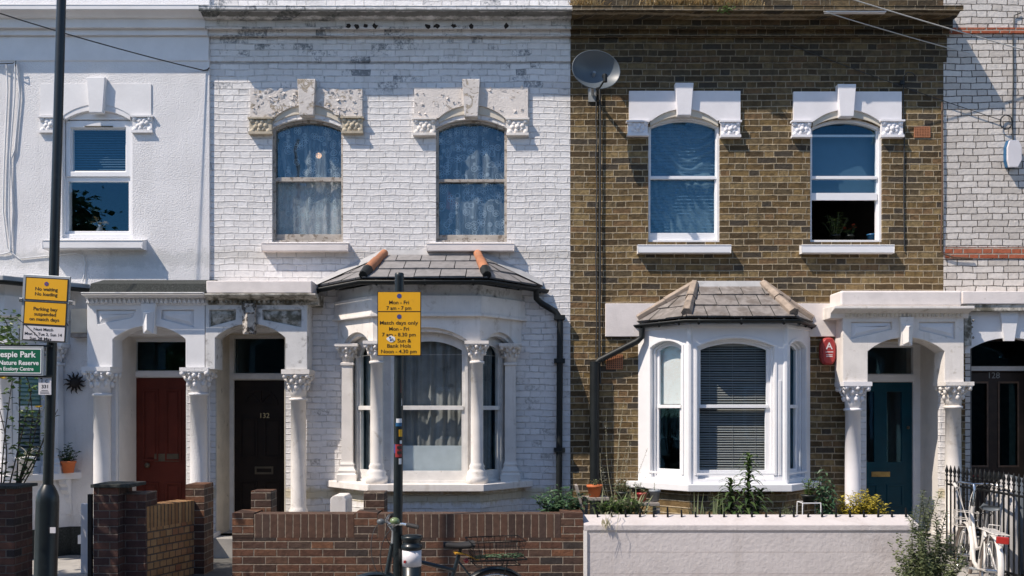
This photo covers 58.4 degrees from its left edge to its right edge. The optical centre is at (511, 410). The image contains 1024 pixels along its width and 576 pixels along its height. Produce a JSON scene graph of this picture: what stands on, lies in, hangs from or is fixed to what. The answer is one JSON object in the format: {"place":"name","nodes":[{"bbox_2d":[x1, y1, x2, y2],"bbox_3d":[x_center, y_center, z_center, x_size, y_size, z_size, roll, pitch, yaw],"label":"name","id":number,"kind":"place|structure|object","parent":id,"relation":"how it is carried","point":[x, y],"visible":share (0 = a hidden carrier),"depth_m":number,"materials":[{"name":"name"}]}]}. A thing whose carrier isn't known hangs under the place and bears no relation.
{"place":"outdoors","nodes":[
{"label":"outdoors","id":0,"kind":"place"},
{"bbox_2d":[32,555,87,575],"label":"front yard paving","id":1,"kind":"structure","parent":0,"point":[69,565],"depth_m":10.21,"materials":[{"name":"concrete"}]},
{"bbox_2d":[0,309,59,482],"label":"rose bush","id":2,"kind":"object","parent":1,"relation":"on","point":[7,329],"visible":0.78,"depth_m":9.25,"materials":[{"name":"green plant"}]},
{"bbox_2d":[81,503,87,573],"bbox_3d":[-4.528,1.354,9.720,0.088,0.741,0.040,0,0,0],"label":"white board","id":3,"kind":"object","parent":1,"relation":"on","point":[84,538],"visible":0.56,"depth_m":9.70,"materials":[{"name":"paint"}]},
{"bbox_2d":[193,558,231,575],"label":"garden path","id":4,"kind":"structure","parent":0,"point":[222,566],"depth_m":10.07,"materials":[{"name":"grey concrete"}]},
{"bbox_2d":[923,558,1007,575],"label":"tiled path","id":5,"kind":"structure","parent":0,"point":[974,572],"depth_m":9.82,"materials":[{"name":"grey tile"}]},
{"bbox_2d":[952,481,1012,575],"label":"bicycle","id":6,"kind":"object","parent":5,"relation":"on","point":[984,546],"visible":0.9,"depth_m":9.42,"materials":[{"name":"metal"}]},
{"bbox_2d":[945,465,1023,575],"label":"iron railing","id":7,"kind":"object","parent":5,"relation":"on","point":[985,490],"visible":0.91,"depth_m":9.70,"materials":[{"name":"metal"}]},
{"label":"pavement","id":8,"kind":"structure","parent":0,"visible":0},
{"bbox_2d":[33,0,65,575],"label":"lamp post","id":9,"kind":"object","parent":8,"relation":"on","point":[46,535],"visible":0.98,"depth_m":7.17,"materials":[{"name":"black metal"}]},
{"bbox_2d":[0,345,51,376],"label":"park sign","id":10,"kind":"object","parent":9,"relation":"attached to","point":[21,360],"visible":1,"depth_m":7.12,"materials":[{"name":"green metal"}]},
{"bbox_2d":[39,377,50,394],"bbox_3d":[-3.649,-0.196,7.150,0.100,0.142,0.007,0,0,0],"label":"number plate","id":11,"kind":"object","parent":9,"relation":"attached to","point":[44,385],"visible":1,"depth_m":7.15,"materials":[{"name":"white plastic"}]},
{"bbox_2d":[17,274,74,342],"bbox_3d":[-3.626,-0.796,7.128,0.435,0.537,0.074,0,0,0],"label":"parking sign","id":12,"kind":"object","parent":9,"relation":"attached to","point":[46,301],"visible":1,"depth_m":7.11,"materials":[{"name":"yellow metal"}]},
{"bbox_2d":[393,272,403,575],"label":"sign post","id":13,"kind":"object","parent":8,"relation":"on","point":[398,453],"visible":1,"depth_m":7.17,"materials":[{"name":"black metal"}]},
{"bbox_2d":[377,292,420,355],"bbox_3d":[-0.882,-0.682,7.158,0.343,0.503,0.008,0,0,0],"label":"parking sign","id":14,"kind":"object","parent":13,"relation":"attached to","point":[398,323],"visible":1,"depth_m":7.16,"materials":[{"name":"yellow metal"}]},
{"bbox_2d":[401,534,422,575],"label":"bollard","id":15,"kind":"object","parent":8,"relation":"on","point":[411,546],"visible":1,"depth_m":7.08,"materials":[{"name":"metal"}]},
{"bbox_2d":[357,513,526,575],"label":"bicycle","id":16,"kind":"object","parent":8,"relation":"on","point":[471,546],"visible":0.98,"depth_m":7.40,"materials":[{"name":"black metal"}]},
{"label":"garden soil","id":17,"kind":"structure","parent":0,"visible":0},
{"bbox_2d":[0,483,37,575],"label":"gate pillar","id":18,"kind":"structure","parent":17,"relation":"on","point":[15,529],"depth_m":8.90,"materials":[{"name":"brick"}]},
{"bbox_2d":[0,0,219,558],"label":"terrace house","id":19,"kind":"structure","parent":17,"relation":"on","point":[137,408],"depth_m":10.97,"materials":[{"name":"paint"}]},
{"bbox_2d":[0,64,10,254],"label":"cable","id":20,"kind":"object","parent":19,"relation":"attached to","point":[4,161],"visible":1,"depth_m":10.94,"materials":[{"name":"white plastic"}]},
{"bbox_2d":[8,60,15,250],"bbox_3d":[-5.976,-3.053,10.943,0.096,2.279,0.023,0,0,0],"label":"cable","id":21,"kind":"object","parent":19,"relation":"attached to","point":[10,155],"visible":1,"depth_m":10.94,"materials":[{"name":"white plastic"}]},
{"bbox_2d":[10,61,20,249],"bbox_3d":[-5.942,-3.054,10.945,0.124,2.249,0.028,0,0,0],"label":"cable","id":22,"kind":"object","parent":19,"relation":"attached to","point":[14,151],"visible":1,"depth_m":10.94,"materials":[{"name":"white plastic"}]},
{"bbox_2d":[16,452,35,475],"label":"potted plant","id":23,"kind":"object","parent":19,"relation":"on","point":[22,462],"visible":0.35,"depth_m":10.34,"materials":[{"name":"grey plant"}]},
{"bbox_2d":[19,377,39,460],"bbox_3d":[-5.730,-0.089,10.806,0.036,1.422,0.410,0,0,41],"label":"slat blind","id":24,"kind":"object","parent":19,"relation":"attached to","point":[29,419],"visible":0.27,"depth_m":10.82,"materials":[{"name":"grey plastic"}]},
{"bbox_2d":[0,275,89,558],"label":"bay window","id":25,"kind":"structure","parent":19,"relation":"in","point":[11,287],"depth_m":10.75,"materials":[{"name":"white paint"}]},
{"bbox_2d":[10,251,85,281],"bbox_3d":[-5.557,-1.729,10.953,0.907,0.368,0.019,0,0,0],"label":"cable","id":26,"kind":"object","parent":19,"relation":"attached to","point":[60,254],"visible":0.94,"depth_m":10.95,"materials":[{"name":"white plastic"}]},
{"bbox_2d":[58,442,80,472],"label":"potted plant","id":27,"kind":"object","parent":19,"relation":"on","point":[68,465],"visible":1,"depth_m":10.80,"materials":[{"name":"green plant"}]},
{"bbox_2d":[63,372,85,393],"bbox_3d":[-5.228,-0.337,10.945,0.270,0.270,0.042,0,0,0],"label":"sun ornament","id":28,"kind":"object","parent":19,"relation":"attached to","point":[74,382],"visible":0.99,"depth_m":10.93,"materials":[{"name":"metal"}]},
{"bbox_2d":[70,309,86,337],"bbox_3d":[-5.134,-1.043,10.905,0.202,0.340,0.129,0,0,0],"label":"meter box","id":29,"kind":"object","parent":19,"relation":"attached to","point":[78,323],"visible":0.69,"depth_m":10.84,"materials":[{"name":"white plastic"}]},
{"bbox_2d":[42,112,146,250],"bbox_3d":[-4.962,-2.781,10.958,1.189,1.733,0.283,0,0,0],"label":"window","id":30,"kind":"structure","parent":19,"relation":"in","point":[108,121],"depth_m":11.02,"materials":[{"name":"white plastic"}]},
{"bbox_2d":[91,216,108,230],"bbox_3d":[-5.047,-2.266,11.200,0.234,0.224,0.090,0,0,0],"label":"vase","id":31,"kind":"object","parent":19,"relation":"on","point":[99,228],"visible":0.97,"depth_m":11.19,"materials":[{"name":"white ceramic"}]},
{"bbox_2d":[75,132,125,169],"bbox_3d":[-5.034,-3.172,11.160,0.697,0.676,0.036,0,0,0],"label":"slat blind","id":32,"kind":"object","parent":19,"relation":"attached to","point":[100,151],"visible":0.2,"depth_m":11.16,"materials":[{"name":"plastic"}]},
{"bbox_2d":[0,13,209,70],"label":"telephone wire","id":33,"kind":"object","parent":19,"relation":"attached to","point":[105,44],"visible":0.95,"depth_m":10.42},
{"bbox_2d":[136,378,185,501],"bbox_3d":[-4.411,0.540,11.523,0.659,1.909,0.113,0,0,0],"label":"door","id":34,"kind":"structure","parent":19,"relation":"in","point":[160,402],"depth_m":11.53,"materials":[{"name":"red paint"}]},
{"bbox_2d":[91,481,145,575],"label":"gate pillar","id":35,"kind":"structure","parent":17,"relation":"on","point":[108,528],"depth_m":8.86,"materials":[{"name":"brick"}]},
{"bbox_2d":[88,494,92,575],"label":"gate post","id":36,"kind":"object","parent":35,"relation":"attached to","point":[90,534],"visible":1,"depth_m":8.87,"materials":[{"name":"black metal"}]},
{"bbox_2d":[123,491,156,575],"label":"gate pillar","id":37,"kind":"structure","parent":17,"relation":"on","point":[136,504],"depth_m":8.98,"materials":[{"name":"brick"}]},
{"bbox_2d":[147,500,193,575],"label":"path wall","id":38,"kind":"structure","parent":17,"relation":"on","point":[170,537],"depth_m":9.34,"materials":[{"name":"brown brick"}]},
{"bbox_2d":[186,482,212,574],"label":"gate pillar","id":39,"kind":"structure","parent":17,"relation":"on","point":[200,494],"depth_m":9.66,"materials":[{"name":"red brick"}]},
{"bbox_2d":[198,0,571,558],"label":"terrace house","id":40,"kind":"structure","parent":17,"relation":"on","point":[389,90],"depth_m":11.00,"materials":[{"name":"white brick"}]},
{"bbox_2d":[234,381,283,511],"bbox_3d":[-3.163,0.556,11.549,0.678,1.877,0.062,0,0,0],"label":"door","id":41,"kind":"structure","parent":40,"relation":"in","point":[258,405],"depth_m":11.53,"materials":[{"name":"black paint"}]},
{"bbox_2d":[261,120,348,251],"bbox_3d":[-2.470,-2.710,11.012,1.033,1.620,0.236,0,0,0],"label":"window","id":42,"kind":"structure","parent":40,"relation":"in","point":[266,247],"depth_m":11.05,"materials":[{"name":"white wood"}]},
{"bbox_2d":[276,182,340,233],"bbox_3d":[-2.478,-2.459,11.185,0.856,0.727,0.042,0,0,0],"label":"lining curtain","id":43,"kind":"object","parent":40,"relation":"hanging from","point":[300,188],"visible":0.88,"depth_m":11.19,"materials":[{"name":"white fabric"}]},
{"bbox_2d":[276,124,340,233],"bbox_3d":[-2.473,-2.824,11.145,0.861,1.441,0.039,0,0,0],"label":"net curtain","id":44,"kind":"object","parent":40,"relation":"hanging from","point":[288,170],"visible":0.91,"depth_m":11.14,"materials":[{"name":"white fabric"}]},
{"bbox_2d":[316,126,321,157],"bbox_3d":[-2.386,-3.503,11.300,0.070,0.770,0.070,0,0,0],"label":"pendant lamp","id":45,"kind":"object","parent":40,"relation":"hanging from","point":[318,144],"visible":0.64,"depth_m":11.30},
{"bbox_2d":[330,493,351,511],"bbox_3d":[-1.908,1.128,10.240,0.176,0.387,0.380,0,0,0],"label":"meter box","id":46,"kind":"object","parent":40,"relation":"attached to","point":[340,502],"visible":0.58,"depth_m":10.05,"materials":[{"name":"white paint"}]},
{"bbox_2d":[366,350,370,469],"bbox_3d":[-1.616,-0.025,10.867,0.058,1.550,0.412,0,0,-43],"label":"bay curtain","id":47,"kind":"object","parent":40,"relation":"hanging from","point":[368,373],"visible":0.16,"depth_m":10.95,"materials":[{"name":"grey fabric"}]},
{"bbox_2d":[403,342,461,445],"bbox_3d":[-0.961,-0.200,10.710,0.862,1.260,0.063,0,0,0],"label":"bay curtain","id":48,"kind":"object","parent":40,"relation":"hanging from","point":[432,374],"visible":0.69,"depth_m":10.71,"materials":[{"name":"white fabric"}]},
{"bbox_2d":[403,446,461,470],"bbox_3d":[-0.956,0.568,10.678,0.780,0.325,0.007,0,0,0],"label":"half curtain","id":49,"kind":"object","parent":40,"relation":"hanging from","point":[432,458],"visible":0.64,"depth_m":10.68,"materials":[{"name":"white fabric"}]},
{"bbox_2d":[316,248,548,511],"bbox_3d":[-0.992,-0.052,10.641,2.878,3.805,0.923,0,0,0],"label":"bay window","id":50,"kind":"structure","parent":40,"relation":"in","point":[472,316],"depth_m":10.59,"materials":[{"name":"white paint"}]},
{"bbox_2d":[426,120,513,251],"bbox_3d":[-0.495,-2.710,11.012,1.049,1.620,0.236,0,0,0],"label":"window","id":51,"kind":"structure","parent":40,"relation":"in","point":[431,247],"depth_m":11.05,"materials":[{"name":"white wood"}]},
{"bbox_2d":[439,124,503,234],"bbox_3d":[-0.483,-2.824,11.145,0.853,1.441,0.041,0,0,0],"label":"net curtain","id":52,"kind":"object","parent":40,"relation":"hanging from","point":[496,165],"visible":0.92,"depth_m":11.15,"materials":[{"name":"white fabric"}]},
{"bbox_2d":[483,346,491,469],"bbox_3d":[-0.350,-0.025,10.862,0.056,1.550,0.372,0,0,41],"label":"bay curtain","id":53,"kind":"object","parent":40,"relation":"hanging from","point":[487,386],"visible":0.4,"depth_m":10.94,"materials":[{"name":"grey fabric"}]},
{"bbox_2d":[232,489,582,575],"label":"garden wall","id":54,"kind":"structure","parent":17,"relation":"on","point":[268,539],"depth_m":8.94,"materials":[{"name":"red brick"}]},
{"bbox_2d":[529,484,592,511],"bbox_3d":[0.503,0.963,9.367,0.664,0.441,0.511,0,0,0],"label":"garden plant","id":55,"kind":"object","parent":54,"relation":"on","point":[557,505],"visible":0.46,"depth_m":9.35,"materials":[{"name":"green plant"}]},
{"bbox_2d":[582,496,608,514],"bbox_3d":[0.867,1.321,9.500,0.265,0.858,0.240,0,0,0],"label":"pot stand","id":56,"kind":"object","parent":17,"relation":"on","point":[592,498],"visible":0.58,"depth_m":9.40,"materials":[{"name":"grey wood"}]},
{"bbox_2d":[574,484,584,514],"bbox_3d":[0.758,1.167,9.400,0.226,0.821,0.200,0,0,0],"label":"plank","id":57,"kind":"object","parent":56,"relation":"on","point":[577,492],"visible":0.36,"depth_m":9.30,"materials":[{"name":"grey wood"}]},
{"bbox_2d":[587,479,602,496],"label":"potted plant","id":58,"kind":"object","parent":56,"relation":"on","point":[594,488],"visible":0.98,"depth_m":9.45,"materials":[{"name":"orange plant"}]},
{"bbox_2d":[609,500,659,514],"bbox_3d":[1.276,1.348,9.540,0.490,0.804,0.300,0,0,0],"label":"plant bench","id":59,"kind":"object","parent":17,"relation":"on","point":[654,504],"visible":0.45,"depth_m":9.40,"materials":[{"name":"grey wood"}]},
{"bbox_2d":[596,495,645,514],"bbox_3d":[1.102,0.998,9.341,0.571,0.272,0.356,0,0,0],"label":"garden plant","id":60,"kind":"object","parent":59,"relation":"on","point":[620,507],"visible":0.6,"depth_m":9.31,"materials":[{"name":"green plant"}]},
{"bbox_2d":[583,488,659,514],"bbox_3d":[1.111,0.908,9.324,0.959,0.355,0.615,0,0,0],"label":"strap plant","id":61,"kind":"object","parent":59,"relation":"on","point":[610,504],"visible":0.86,"depth_m":9.30,"materials":[{"name":"green plant"}]},
{"bbox_2d":[612,479,631,501],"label":"potted plant","id":62,"kind":"object","parent":59,"relation":"on","point":[622,492],"visible":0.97,"depth_m":9.52,"materials":[{"name":"green plant"}]},
{"bbox_2d":[600,403,647,500],"bbox_3d":[1.173,0.530,9.668,0.497,1.291,0.299,0,0,32],"label":"wild flower","id":63,"kind":"object","parent":59,"relation":"on","point":[617,462],"visible":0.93,"depth_m":9.73,"materials":[{"name":"green plant"}]},
{"bbox_2d":[632,482,645,492],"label":"potted plant","id":64,"kind":"object","parent":59,"relation":"on","point":[637,488],"visible":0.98,"depth_m":9.62,"materials":[{"name":"green plant"}]},
{"bbox_2d":[637,486,646,501],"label":"potted plant","id":65,"kind":"object","parent":59,"relation":"on","point":[643,491],"visible":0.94,"depth_m":9.50,"materials":[{"name":"orange plant"}]},
{"bbox_2d":[649,481,660,501],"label":"potted plant","id":66,"kind":"object","parent":59,"relation":"on","point":[654,493],"visible":0.99,"depth_m":9.49,"materials":[{"name":"grey"}]},
{"bbox_2d":[706,453,774,514],"bbox_3d":[2.376,0.859,9.473,0.802,0.851,0.660,0,0,0],"label":"lily plant","id":67,"kind":"object","parent":17,"relation":"on","point":[731,505],"visible":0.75,"depth_m":9.44,"materials":[{"name":"green plant"}]},
{"bbox_2d":[688,492,725,514],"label":"iris leaves","id":68,"kind":"object","parent":67,"relation":"attached to","point":[714,509],"visible":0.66,"depth_m":9.28,"materials":[{"name":"green plant"}]},
{"bbox_2d":[583,507,918,575],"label":"rendered wall","id":69,"kind":"structure","parent":17,"relation":"on","point":[746,545],"depth_m":8.91,"materials":[{"name":"white paint"}]},
{"bbox_2d":[600,512,619,534],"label":"trailing stem","id":70,"kind":"object","parent":69,"relation":"attached to","point":[607,522],"visible":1,"depth_m":8.87,"materials":[{"name":"plant"}]},
{"bbox_2d":[570,0,974,557],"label":"terrace house","id":71,"kind":"structure","parent":17,"relation":"on","point":[781,278],"depth_m":11.00,"materials":[{"name":"brown brick"}]},
{"bbox_2d":[572,50,619,101],"bbox_3d":[1.016,-3.938,10.684,0.464,0.487,0.560,0,0,27],"label":"satellite dish","id":72,"kind":"object","parent":71,"relation":"attached to","point":[593,71],"visible":1,"depth_m":10.66,"materials":[{"name":"grey paint"}]},
{"bbox_2d":[595,90,597,357],"bbox_3d":[1.013,-2.250,10.980,0.033,3.240,0.018,0,0,0],"label":"drainpipe","id":73,"kind":"object","parent":71,"relation":"attached to","point":[596,222],"visible":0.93,"depth_m":10.97,"materials":[{"name":"black metal"}]},
{"bbox_2d":[599,89,600,383],"bbox_3d":[1.055,-2.102,10.970,0.032,3.560,0.026,0,0,0],"label":"cable","id":74,"kind":"object","parent":71,"relation":"attached to","point":[599,233],"visible":0.92,"depth_m":10.96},
{"bbox_2d":[567,0,764,4],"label":"dry grass","id":75,"kind":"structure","parent":71,"relation":"on","point":[684,2],"depth_m":10.64,"materials":[{"name":"brown plant"}]},
{"bbox_2d":[661,346,680,403],"bbox_3d":[1.910,-0.425,10.835,0.340,0.690,0.005,0,0,44],"label":"roller blind","id":76,"kind":"object","parent":71,"relation":"attached to","point":[670,374],"visible":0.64,"depth_m":10.85,"materials":[{"name":"white fabric"}]},
{"bbox_2d":[650,123,714,232],"bbox_3d":[2.099,-2.845,11.174,0.827,1.475,0.068,0,0,0],"label":"draped sheet","id":77,"kind":"object","parent":71,"relation":"hanging from","point":[700,214],"visible":0.87,"depth_m":11.18,"materials":[{"name":"fabric"}]},
{"bbox_2d":[651,123,714,230],"bbox_3d":[2.089,-2.816,11.127,0.811,1.382,0.036,0,0,0],"label":"slat blind","id":78,"kind":"object","parent":71,"relation":"attached to","point":[680,172],"visible":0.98,"depth_m":11.12,"materials":[{"name":"white plastic"}]},
{"bbox_2d":[637,117,730,253],"bbox_3d":[2.054,-2.717,11.007,1.117,1.681,0.226,0,0,0],"label":"window","id":79,"kind":"structure","parent":71,"relation":"in","point":[652,237],"depth_m":11.04,"materials":[{"name":"white wood"}]},
{"bbox_2d":[626,280,820,514],"bbox_3d":[2.545,0.139,10.666,2.341,3.422,0.738,0,0,0],"label":"bay window","id":80,"kind":"structure","parent":71,"relation":"in","point":[678,487],"depth_m":10.58,"materials":[{"name":"white wood"}]},
{"bbox_2d":[717,3,739,14],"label":"ledge weed","id":81,"kind":"object","parent":71,"relation":"on","point":[726,10],"visible":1,"depth_m":10.56,"materials":[{"name":"green plant"}]},
{"bbox_2d":[699,344,765,469],"bbox_3d":[2.562,-0.046,10.655,0.805,1.467,0.036,0,0,0],"label":"slat blind","id":82,"kind":"object","parent":71,"relation":"attached to","point":[732,347],"visible":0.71,"depth_m":10.65,"materials":[{"name":"grey plastic"}]},
{"bbox_2d":[819,337,835,364],"bbox_3d":[3.782,-0.714,10.956,0.186,0.328,0.086,0,0,0],"label":"alarm box","id":83,"kind":"object","parent":71,"relation":"attached to","point":[827,351],"visible":1,"depth_m":10.91,"materials":[{"name":"red plastic"}]},
{"bbox_2d":[821,212,847,239],"bbox_3d":[4.009,-2.278,11.346,0.344,0.366,0.227,0,0,-11],"label":"potted plant","id":84,"kind":"object","parent":71,"relation":"on","point":[834,236],"visible":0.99,"depth_m":11.32,"materials":[{"name":"green plant"}]},
{"bbox_2d":[812,137,874,192],"bbox_3d":[4.061,-2.992,11.203,0.869,0.721,0.006,0,0,0],"label":"window pane","id":85,"kind":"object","parent":71,"relation":"attached to","point":[843,156],"visible":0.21,"depth_m":11.20,"materials":[{"name":"blue glass"}]},
{"bbox_2d":[799,119,894,253],"bbox_3d":[4.002,-2.702,11.007,1.110,1.651,0.226,0,0,0],"label":"window","id":86,"kind":"structure","parent":71,"relation":"in","point":[803,249],"depth_m":11.04,"materials":[{"name":"white wood"}]},
{"bbox_2d":[844,223,856,239],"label":"potted plant","id":87,"kind":"object","parent":71,"relation":"on","point":[851,236],"visible":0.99,"depth_m":11.31,"materials":[{"name":"green plant"}]},
{"bbox_2d":[866,233,874,239],"bbox_3d":[4.402,-2.118,11.200,0.121,0.085,0.121,0,0,0],"label":"blue pot","id":88,"kind":"object","parent":71,"relation":"on","point":[871,236],"visible":0.79,"depth_m":11.16,"materials":[{"name":"ceramic"}]},
{"bbox_2d":[866,382,911,517],"bbox_3d":[4.699,0.566,11.710,0.853,1.859,0.101,0,0,0],"label":"door","id":89,"kind":"structure","parent":71,"relation":"in","point":[892,481],"depth_m":11.72,"materials":[{"name":"teal paint"}]},
{"bbox_2d":[791,45,1001,120],"bbox_3d":[4.603,-3.935,10.970,2.534,0.914,0.009,0,0,0],"label":"cable","id":90,"kind":"object","parent":71,"relation":"attached to","point":[891,82],"visible":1,"depth_m":10.97,"materials":[{"name":"black rubber"}]},
{"bbox_2d":[823,11,970,53],"bbox_3d":[4.545,-4.447,10.770,1.924,0.351,0.012,0,0,-11],"label":"telephone wire","id":91,"kind":"object","parent":71,"relation":"attached to","point":[895,32],"visible":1,"depth_m":10.76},
{"bbox_2d":[902,72,914,250],"bbox_3d":[4.761,-2.990,10.967,0.151,2.140,0.035,0,0,7],"label":"cable","id":92,"kind":"object","parent":71,"relation":"attached to","point":[904,161],"visible":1,"depth_m":10.98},
{"bbox_2d":[776,505,792,514],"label":"garden plant","id":93,"kind":"object","parent":17,"relation":"on","point":[784,512],"visible":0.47,"depth_m":9.45,"materials":[{"name":"green plant"}]},
{"bbox_2d":[796,501,821,514],"bbox_3d":[3.099,1.350,9.550,0.238,0.801,0.192,0,0,0],"label":"wire stand","id":94,"kind":"object","parent":17,"relation":"on","point":[815,503],"visible":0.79,"depth_m":9.49,"materials":[{"name":"white metal"}]},
{"bbox_2d":[801,479,819,502],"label":"potted plant","id":95,"kind":"object","parent":94,"relation":"on","point":[807,497],"visible":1,"depth_m":9.52,"materials":[{"name":"green plant"}]},
{"bbox_2d":[812,469,843,514],"bbox_3d":[3.278,0.881,9.560,0.322,0.597,0.279,0,0,0],"label":"garden plant","id":96,"kind":"object","parent":17,"relation":"on","point":[822,500],"visible":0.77,"depth_m":9.53,"materials":[{"name":"green plant"}]},
{"bbox_2d":[834,489,892,514],"bbox_3d":[3.677,1.042,9.601,0.549,0.447,0.469,0,0,-35],"label":"golden shrub","id":97,"kind":"object","parent":17,"relation":"on","point":[868,507],"visible":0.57,"depth_m":9.56,"materials":[{"name":"yellow plant"}]},
{"bbox_2d":[888,490,969,575],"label":"wild shrub","id":98,"kind":"object","parent":17,"relation":"on","point":[934,563],"visible":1,"depth_m":8.41,"materials":[{"name":"green plant"}]},
{"bbox_2d":[920,0,1023,558],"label":"terrace house","id":99,"kind":"structure","parent":17,"relation":"on","point":[983,207],"depth_m":11.00,"materials":[{"name":"white brick"}]},
{"bbox_2d":[854,0,1023,49],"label":"telephone wire","id":100,"kind":"object","parent":99,"relation":"attached to","point":[937,25],"visible":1,"depth_m":10.63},
{"bbox_2d":[940,102,972,258],"bbox_3d":[5.327,-2.757,10.970,0.393,1.881,0.020,0,0,0],"label":"cable","id":101,"kind":"object","parent":99,"relation":"attached to","point":[942,186],"visible":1,"depth_m":10.96,"materials":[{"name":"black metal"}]},
{"bbox_2d":[971,372,1023,529],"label":"door","id":102,"kind":"structure","parent":99,"relation":"in","point":[992,380],"depth_m":11.44,"materials":[{"name":"brown wood"}]},
{"bbox_2d":[1000,114,1011,129],"bbox_3d":[5.919,-3.459,10.965,0.155,0.185,0.020,0,0,0],"label":"cable coil","id":103,"kind":"object","parent":99,"relation":"attached to","point":[1011,122],"visible":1,"depth_m":10.96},
{"bbox_2d":[1003,140,1021,167],"bbox_3d":[5.989,-3.070,10.950,0.173,0.332,0.099,0,0,0],"label":"alarm box","id":104,"kind":"object","parent":99,"relation":"attached to","point":[1012,153],"visible":1,"depth_m":10.90,"materials":[{"name":"white plastic"}]},
{"bbox_2d":[1012,12,1020,139],"bbox_3d":[6.052,-3.935,10.980,0.110,1.697,0.016,0,0,0],"label":"cable","id":105,"kind":"object","parent":99,"relation":"attached to","point":[1013,77],"visible":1,"depth_m":10.97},
{"bbox_2d":[981,474,1022,575],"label":"covered motorcycle","id":106,"kind":"object","parent":17,"relation":"on","point":[1011,527],"visible":0.38,"depth_m":9.63,"materials":[{"name":"black fabric"}]}
]}

